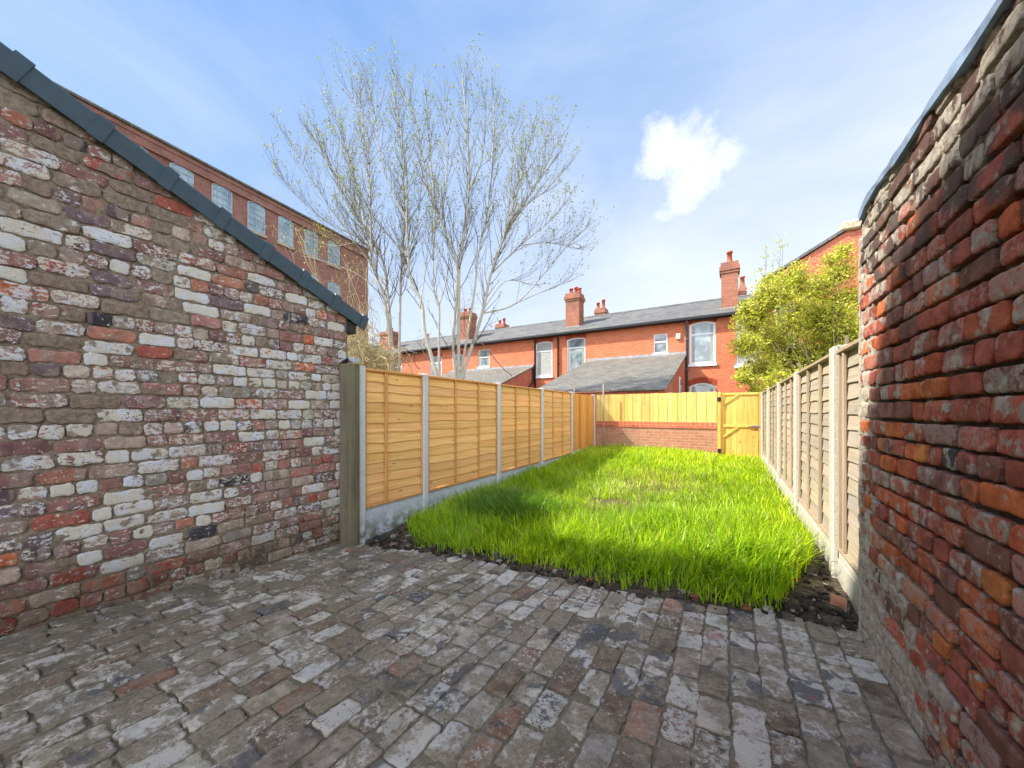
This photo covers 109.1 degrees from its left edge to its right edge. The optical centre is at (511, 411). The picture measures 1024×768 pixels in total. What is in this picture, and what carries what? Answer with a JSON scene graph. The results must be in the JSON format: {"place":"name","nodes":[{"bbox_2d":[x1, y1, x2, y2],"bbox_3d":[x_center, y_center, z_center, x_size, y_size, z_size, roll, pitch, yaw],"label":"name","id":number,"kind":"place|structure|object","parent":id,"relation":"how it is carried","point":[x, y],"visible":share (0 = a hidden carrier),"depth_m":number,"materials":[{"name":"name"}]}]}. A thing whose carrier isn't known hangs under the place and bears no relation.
{"place":"outdoors","nodes":[
{"label":"outdoors","id":0,"kind":"place"},
{"bbox_2d":[351,328,451,373],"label":"terraced house","id":1,"kind":"structure","parent":0,"point":[414,345],"depth_m":25.33,"materials":[{"name":"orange brick"}]},
{"bbox_2d":[0,543,936,767],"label":"brick paving","id":2,"kind":"structure","parent":0,"point":[142,713],"depth_m":1.74,"materials":[{"name":"grey brick"}]},
{"bbox_2d":[418,308,559,387],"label":"terraced house","id":3,"kind":"structure","parent":0,"point":[511,350],"depth_m":21.20,"materials":[{"name":"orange brick"}]},
{"bbox_2d":[430,356,441,375],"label":"window","id":4,"kind":"structure","parent":3,"relation":"in","point":[436,357],"depth_m":23.32,"materials":[{"name":"white plastic"}]},
{"bbox_2d":[455,354,461,368],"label":"window","id":5,"kind":"structure","parent":3,"relation":"in","point":[456,354],"depth_m":22.32,"materials":[{"name":"white plastic"}]},
{"bbox_2d":[477,349,489,368],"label":"window","id":6,"kind":"structure","parent":3,"relation":"in","point":[483,355],"depth_m":21.40,"materials":[{"name":"beige paint"}]},
{"bbox_2d":[0,0,995,345],"label":"sky","id":7,"kind":"structure","parent":0,"point":[717,127],"materials":[{"name":"blue"}]},
{"bbox_2d":[365,468,858,624],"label":"lawn soil","id":8,"kind":"structure","parent":0,"point":[834,583],"depth_m":2.77,"materials":[{"name":"brown soil"}]},
{"bbox_2d":[373,535,386,540],"bbox_3d":[-1.450,1.404,4.008,0.146,0.048,0.069,7,6,2],"label":"broken brick","id":9,"kind":"object","parent":8,"relation":"on","point":[377,537],"visible":0.68,"depth_m":4.00,"materials":[{"name":"grey brick"}]},
{"bbox_2d":[603,384,604,446],"bbox_3d":[2.642,0.280,10.539,0.102,2.120,0.049,0,0,31],"label":"garden stake","id":10,"kind":"object","parent":8,"relation":"on","point":[603,414],"visible":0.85,"depth_m":10.52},
{"bbox_2d":[369,528,857,630],"bbox_3d":[0.452,1.298,3.394,4.111,0.274,1.260,0,0,25],"label":"rubble","id":11,"kind":"object","parent":8,"relation":"on","point":[790,606],"visible":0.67,"depth_m":2.50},
{"bbox_2d":[830,593,846,612],"bbox_3d":[2.053,1.207,2.297,0.081,0.054,0.171,8,-2,41],"label":"broken brick","id":12,"kind":"object","parent":11,"relation":"on","point":[839,601],"visible":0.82,"depth_m":2.26,"materials":[{"name":"red brick"}]},
{"bbox_2d":[402,442,826,610],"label":"grass","id":13,"kind":"structure","parent":8,"relation":"on","point":[751,525],"depth_m":3.78,"materials":[{"name":"green plant"}]},
{"bbox_2d":[761,338,858,616],"bbox_3d":[3.980,0.481,5.335,0.100,1.918,7.765,0,0,31],"label":"panel fence","id":14,"kind":"object","parent":8,"relation":"on","point":[809,437],"visible":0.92,"depth_m":3.10,"materials":[{"name":"wood"}]},
{"bbox_2d":[532,287,692,454],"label":"terraced house","id":15,"kind":"structure","parent":0,"point":[640,351],"depth_m":16.95,"materials":[{"name":"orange brick"}]},
{"bbox_2d":[536,341,552,378],"bbox_3d":[1.699,-2.725,19.373,1.070,1.950,0.156,0,0,31],"label":"window","id":16,"kind":"structure","parent":15,"relation":"in","point":[543,349],"depth_m":19.41,"materials":[{"name":"white glass"}]},
{"bbox_2d":[567,338,584,371],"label":"window","id":17,"kind":"structure","parent":15,"relation":"in","point":[575,346],"depth_m":18.52,"materials":[{"name":"glass"}]},
{"bbox_2d":[653,333,667,353],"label":"window","id":18,"kind":"structure","parent":15,"relation":"in","point":[660,340],"depth_m":16.44,"materials":[{"name":"white glass"}]},
{"bbox_2d":[685,250,765,448],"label":"terraced house","id":19,"kind":"structure","parent":0,"point":[710,361],"depth_m":15.51,"materials":[{"name":"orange brick"}]},
{"bbox_2d":[688,321,716,366],"bbox_3d":[8.110,-2.870,15.548,1.100,1.920,0.156,0,0,31],"label":"window","id":20,"kind":"structure","parent":19,"relation":"in","point":[702,335],"depth_m":15.57,"materials":[{"name":"glass"}]},
{"bbox_2d":[689,383,715,422],"bbox_3d":[8.110,-0.335,15.548,1.100,1.770,0.156,0,0,31],"label":"window","id":21,"kind":"structure","parent":19,"relation":"in","point":[699,387],"depth_m":15.60,"materials":[{"name":"white plastic"}]},
{"bbox_2d":[734,319,761,367],"bbox_3d":[9.536,-2.775,14.698,0.980,2.050,0.156,0,0,31],"label":"window","id":22,"kind":"structure","parent":19,"relation":"in","point":[739,362],"depth_m":14.86,"materials":[{"name":"white plastic"}]},
{"bbox_2d":[762,219,861,377],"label":"gabled house","id":23,"kind":"structure","parent":0,"point":[849,231],"depth_m":12.91,"materials":[{"name":"red brick"}]},
{"bbox_2d":[774,305,795,347],"bbox_3d":[10.157,-3.149,13.573,0.634,1.674,0.052,0,0,31],"label":"window","id":24,"kind":"structure","parent":23,"relation":"in","point":[782,310],"depth_m":13.59,"materials":[{"name":"white plastic"}]},
{"label":"ground","id":25,"kind":"structure","parent":0,"visible":0},
{"bbox_2d":[0,42,368,636],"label":"brick outbuilding","id":26,"kind":"structure","parent":25,"relation":"on","point":[173,347],"depth_m":2.58,"materials":[{"name":"brick"}]},
{"bbox_2d":[53,81,369,349],"bbox_3d":[-38.149,-8.576,10.645,14.320,20.132,75.160,0,0,24],"label":"brick mill","id":27,"kind":"object","parent":25,"relation":"on","point":[254,210],"visible":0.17,"depth_m":31.30,"materials":[{"name":"brick"}]},
{"bbox_2d":[169,163,193,186],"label":"window","id":28,"kind":"structure","parent":27,"relation":"in","point":[185,174],"depth_m":26.23,"materials":[{"name":"blue glass"}]},
{"bbox_2d":[211,183,231,213],"bbox_3d":[-22.573,-16.325,28.411,0.088,2.429,1.389,0,0,24],"label":"window","id":29,"kind":"structure","parent":27,"relation":"in","point":[221,196],"depth_m":28.37,"materials":[{"name":"blue glass"}]},
{"bbox_2d":[247,201,266,238],"bbox_3d":[-21.500,-16.200,30.725,0.170,2.679,1.589,0,0,24],"label":"window","id":30,"kind":"structure","parent":27,"relation":"in","point":[255,212],"depth_m":30.71,"materials":[{"name":"blue glass"}]},
{"bbox_2d":[277,216,294,250],"bbox_3d":[-20.463,-16.200,33.048,0.170,2.679,1.589,0,0,24],"label":"window","id":31,"kind":"structure","parent":27,"relation":"in","point":[283,221],"depth_m":33.04,"materials":[{"name":"blue glass"}]},
{"bbox_2d":[303,229,319,260],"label":"window","id":32,"kind":"structure","parent":27,"relation":"in","point":[310,254],"depth_m":35.31,"materials":[{"name":"blue glass"}]},
{"bbox_2d":[327,240,340,269],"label":"window","id":33,"kind":"structure","parent":27,"relation":"in","point":[335,259],"depth_m":37.75,"materials":[{"name":"blue glass"}]},
{"bbox_2d":[328,282,339,295],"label":"window","id":34,"kind":"structure","parent":27,"relation":"in","point":[330,284],"depth_m":37.69,"materials":[{"name":"blue glass"}]},
{"bbox_2d":[265,225,392,370],"bbox_3d":[-5.384,-2.187,10.993,4.061,7.241,2.558,0,0,31],"label":"tangled shrub","id":35,"kind":"object","parent":25,"relation":"on","point":[339,286],"visible":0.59,"depth_m":10.44,"materials":[{"name":"brown plant"}]},
{"bbox_2d":[258,28,439,371],"bbox_3d":[-5.344,-5.487,12.136,5.871,13.957,2.736,0,0,6],"label":"tree","id":36,"kind":"object","parent":25,"relation":"on","point":[369,234],"visible":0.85,"depth_m":12.02,"materials":[{"name":"grey plant"}]},
{"bbox_2d":[340,363,359,546],"bbox_3d":[-1.736,0.492,3.903,0.189,1.995,0.115,0,0,31],"label":"timber post","id":37,"kind":"object","parent":25,"relation":"on","point":[349,454],"visible":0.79,"depth_m":3.86,"materials":[{"name":"wood"}]},
{"bbox_2d":[338,356,360,362],"bbox_3d":[-1.760,-0.549,3.921,0.257,0.066,0.131,0,0,31],"label":"flashing scrap","id":38,"kind":"object","parent":37,"relation":"on","point":[350,359],"visible":0.9,"depth_m":3.88,"materials":[{"name":"grey metal"}]},
{"bbox_2d":[347,317,412,372],"bbox_3d":[-3.316,-0.605,8.403,2.117,4.078,3.314,0,0,-22],"label":"tangled shrub","id":39,"kind":"object","parent":25,"relation":"on","point":[372,356],"visible":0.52,"depth_m":8.02,"materials":[{"name":"beige plant"}]},
{"bbox_2d":[323,43,464,376],"bbox_3d":[-3.536,-5.042,11.137,2.936,13.065,4.007,0,0,73],"label":"tree","id":40,"kind":"object","parent":25,"relation":"on","point":[421,306],"visible":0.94,"depth_m":10.98,"materials":[{"name":"grey plant"}]},
{"bbox_2d":[360,366,594,543],"bbox_3d":[0.373,0.496,7.419,0.100,1.988,8.070,0,0,31],"label":"panel fence","id":41,"kind":"object","parent":25,"relation":"on","point":[424,438],"visible":0.97,"depth_m":5.19,"materials":[{"name":"wood"}]},
{"bbox_2d":[376,27,613,379],"bbox_3d":[-0.489,-4.684,11.415,7.347,12.352,2.840,0,0,-7],"label":"tree","id":42,"kind":"object","parent":25,"relation":"on","point":[459,373],"visible":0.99,"depth_m":11.15,"materials":[{"name":"grey plant"}]},
{"bbox_2d":[401,339,511,375],"bbox_3d":[-1.836,-1.952,12.998,4.571,1.704,1.327,0,0,23],"label":"overhead cable","id":43,"kind":"object","parent":42,"relation":"hanging from","point":[478,339],"visible":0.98,"depth_m":12.97,"materials":[{"name":"black rubber"}]},
{"bbox_2d":[596,421,717,453],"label":"brick wall","id":44,"kind":"structure","parent":25,"relation":"on","point":[701,436],"depth_m":9.94,"materials":[{"name":"red brick"}]},
{"bbox_2d":[597,392,716,422],"bbox_3d":[3.891,-0.105,10.135,3.140,0.790,0.065,0,0,31],"label":"board fence","id":45,"kind":"object","parent":44,"relation":"on","point":[663,407],"visible":1,"depth_m":10.02,"materials":[{"name":"yellow wood"}]},
{"bbox_2d":[718,392,760,457],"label":"garden gate","id":46,"kind":"structure","parent":44,"relation":"attached to","point":[744,426],"depth_m":9.04,"materials":[{"name":"wood"}]},
{"bbox_2d":[726,233,858,394],"bbox_3d":[8.794,-2.160,11.011,4.092,7.313,5.979,0,0,31],"label":"leafy shrub","id":47,"kind":"object","parent":25,"relation":"on","point":[833,322],"visible":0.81,"depth_m":11.36,"materials":[{"name":"green plant"}]},
{"bbox_2d":[858,0,1023,767],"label":"old red brick wall","id":48,"kind":"structure","parent":25,"relation":"on","point":[941,436],"depth_m":1.19,"materials":[{"name":"brick"}]}
]}

